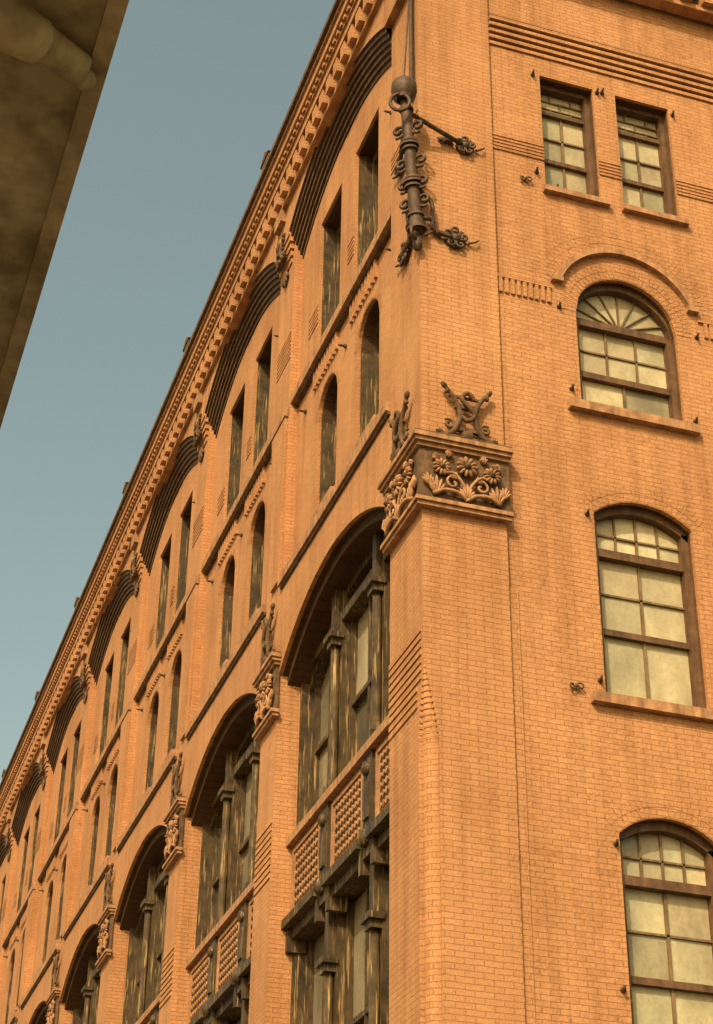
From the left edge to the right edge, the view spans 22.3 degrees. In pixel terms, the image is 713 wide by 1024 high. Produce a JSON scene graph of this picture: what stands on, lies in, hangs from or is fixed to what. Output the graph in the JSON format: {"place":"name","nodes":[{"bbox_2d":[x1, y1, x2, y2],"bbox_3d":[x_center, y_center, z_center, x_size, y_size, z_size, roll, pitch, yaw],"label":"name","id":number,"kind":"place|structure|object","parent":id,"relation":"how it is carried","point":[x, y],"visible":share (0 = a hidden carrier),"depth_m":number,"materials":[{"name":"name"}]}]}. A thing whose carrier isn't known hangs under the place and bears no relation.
{"place":"outdoors","nodes":[
{"label":"outdoors","id":0,"kind":"place"},
{"bbox_2d":[0,0,334,782],"label":"sky","id":1,"kind":"structure","parent":0,"point":[194,96],"materials":[{"name":"blue"}]},
{"bbox_2d":[234,28,391,1022],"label":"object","id":2,"kind":"object","parent":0,"point":[388,30],"depth_m":28.22,"materials":[{"name":"orange brick"}]},
{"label":"pavement","id":3,"kind":"structure","parent":0,"visible":0},
{"bbox_2d":[0,0,128,427],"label":"loading dock canopy","id":4,"kind":"object","parent":3,"relation":"on","point":[55,58],"visible":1,"depth_m":4.93,"materials":[{"name":"paint"}]},
{"bbox_3d":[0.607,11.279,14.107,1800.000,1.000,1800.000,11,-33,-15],"label":"ground","id":5,"kind":"structure","parent":0,"visible":0},
{"bbox_2d":[0,824,7,920],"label":"street bay","id":6,"kind":"object","parent":5,"relation":"on","point":[3,859],"visible":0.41,"depth_m":55.84,"materials":[{"name":"orange brick"}]},
{"bbox_2d":[0,749,42,1023],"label":"street bay","id":7,"kind":"object","parent":5,"relation":"on","point":[23,826],"visible":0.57,"depth_m":51.51,"materials":[{"name":"orange brick"}]},
{"bbox_2d":[5,827,9,861],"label":"pilaster crest","id":8,"kind":"object","parent":7,"relation":"attached to","point":[7,843],"visible":1,"depth_m":53.83,"materials":[{"name":"brown stone"}]},
{"bbox_2d":[17,660,83,1023],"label":"street bay","id":9,"kind":"object","parent":5,"relation":"on","point":[60,750],"visible":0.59,"depth_m":46.32,"materials":[{"name":"orange brick"}]},
{"bbox_2d":[39,753,44,790],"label":"pilaster crest","id":10,"kind":"object","parent":9,"relation":"attached to","point":[41,769],"visible":1,"depth_m":49.24,"materials":[{"name":"brown stone"}]},
{"bbox_2d":[56,550,134,1023],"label":"street bay","id":11,"kind":"object","parent":5,"relation":"on","point":[90,841],"visible":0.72,"depth_m":41.27,"materials":[{"name":"orange brick"}]},
{"bbox_2d":[45,949,60,1023],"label":"pier capital","id":12,"kind":"object","parent":11,"relation":"attached to","point":[52,1002],"visible":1,"depth_m":40.34,"materials":[{"name":"orange stone"}]},
{"bbox_2d":[80,663,86,703],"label":"pilaster crest","id":13,"kind":"object","parent":11,"relation":"attached to","point":[83,681],"visible":1,"depth_m":44.64,"materials":[{"name":"brown stone"}]},
{"bbox_2d":[96,413,198,1023],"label":"street bay","id":14,"kind":"object","parent":5,"relation":"on","point":[130,981],"visible":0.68,"depth_m":35.80,"materials":[{"name":"orange brick"}]},
{"bbox_2d":[95,863,115,968],"bbox_3d":[-4.989,7.992,35.967,0.180,1.930,1.045,11,-33,-15],"label":"pier capital","id":15,"kind":"object","parent":14,"relation":"attached to","point":[105,920],"visible":1,"depth_m":35.63,"materials":[{"name":"brown stone"}]},
{"bbox_2d":[130,552,138,596],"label":"pilaster crest","id":16,"kind":"object","parent":14,"relation":"attached to","point":[133,572],"visible":1,"depth_m":40.08,"materials":[{"name":"brown stone"}]},
{"bbox_2d":[159,235,280,1023],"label":"street bay","id":17,"kind":"object","parent":5,"relation":"on","point":[206,969],"visible":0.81,"depth_m":30.61,"materials":[{"name":"orange brick"}]},
{"bbox_2d":[162,752,185,871],"bbox_3d":[-3.166,5.154,31.373,0.180,1.930,1.045,11,-33,-15],"label":"pier capital","id":18,"kind":"object","parent":17,"relation":"attached to","point":[173,819],"visible":1,"depth_m":31.06,"materials":[{"name":"brown stone"}]},
{"bbox_2d":[193,413,203,462],"bbox_3d":[-3.102,-1.395,35.475,0.208,1.026,0.521,11,-33,-15],"label":"pilaster crest","id":19,"kind":"object","parent":17,"relation":"attached to","point":[198,434],"visible":1,"depth_m":35.46,"materials":[{"name":"brown stone"}]},
{"bbox_2d":[248,0,391,1023],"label":"street bay","id":20,"kind":"object","parent":5,"relation":"on","point":[320,948],"visible":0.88,"depth_m":25.43,"materials":[{"name":"orange brick"}]},
{"bbox_2d":[0,0,381,842],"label":"street cornice","id":21,"kind":"structure","parent":20,"relation":"attached to","point":[316,102],"depth_m":35.23,"materials":[{"name":"orange brick"}]},
{"bbox_2d":[252,603,281,741],"bbox_3d":[-1.343,2.316,26.778,0.180,1.930,1.045,11,-33,-15],"label":"pier capital","id":22,"kind":"object","parent":20,"relation":"attached to","point":[265,682],"visible":1,"depth_m":26.49,"materials":[{"name":"brown stone"}]},
{"bbox_2d":[275,233,288,288],"bbox_3d":[-1.279,-4.233,30.881,0.208,1.026,0.521,11,-33,-15],"label":"pilaster crest","id":23,"kind":"object","parent":20,"relation":"attached to","point":[281,256],"visible":1,"depth_m":30.88,"materials":[{"name":"brown stone"}]},
{"bbox_2d":[384,0,404,28],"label":"corner pier return","id":24,"kind":"object","parent":5,"relation":"on","point":[392,9],"visible":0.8,"depth_m":26.68,"materials":[{"name":"orange brick"}]},
{"bbox_2d":[389,0,524,1023],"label":"corner pier","id":25,"kind":"structure","parent":5,"relation":"on","point":[455,940],"depth_m":20.62,"materials":[{"name":"orange brick"}]},
{"bbox_2d":[377,390,421,554],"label":"carved capital","id":26,"kind":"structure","parent":25,"relation":"attached to","point":[397,486],"depth_m":21.89,"materials":[{"name":"brown stone"}]},
{"bbox_2d":[388,107,421,740],"bbox_3d":[0.610,-1.444,22.673,0.026,8.955,1.098,11,-33,-15],"label":"pier banding","id":27,"kind":"object","parent":25,"relation":"attached to","point":[395,155],"visible":0.89,"depth_m":20.59,"materials":[{"name":"orange brick"}]},
{"bbox_2d":[388,0,484,267],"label":"flagpole holder","id":28,"kind":"object","parent":25,"relation":"attached to","point":[403,90],"visible":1,"depth_m":23.70,"materials":[{"name":"black metal"}]},
{"bbox_2d":[409,381,513,523],"bbox_3d":[1.268,-0.781,21.708,1.288,1.825,0.180,11,-33,-15],"label":"corner capital end","id":29,"kind":"object","parent":25,"relation":"attached to","point":[466,473],"visible":1,"depth_m":21.54,"materials":[{"name":"brown stone"}]},
{"bbox_2d":[487,0,712,1023],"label":"end bay","id":30,"kind":"object","parent":5,"relation":"on","point":[602,133],"visible":1,"depth_m":22.44,"materials":[{"name":"orange brick"}]},
{"bbox_2d":[509,588,535,1023],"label":"pier edge strip","id":31,"kind":"object","parent":30,"relation":"attached to","point":[529,996],"visible":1,"depth_m":19.58,"materials":[{"name":"orange brick"}]},
{"bbox_2d":[626,0,712,24],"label":"end cornice","id":32,"kind":"structure","parent":30,"relation":"attached to","point":[700,10],"depth_m":27.34,"materials":[{"name":"orange brick"}]},
{"bbox_2d":[699,21,712,129],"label":"end bay","id":33,"kind":"object","parent":5,"relation":"on","point":[706,31],"visible":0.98,"depth_m":27.31,"materials":[{"name":"orange brick"}]}
]}

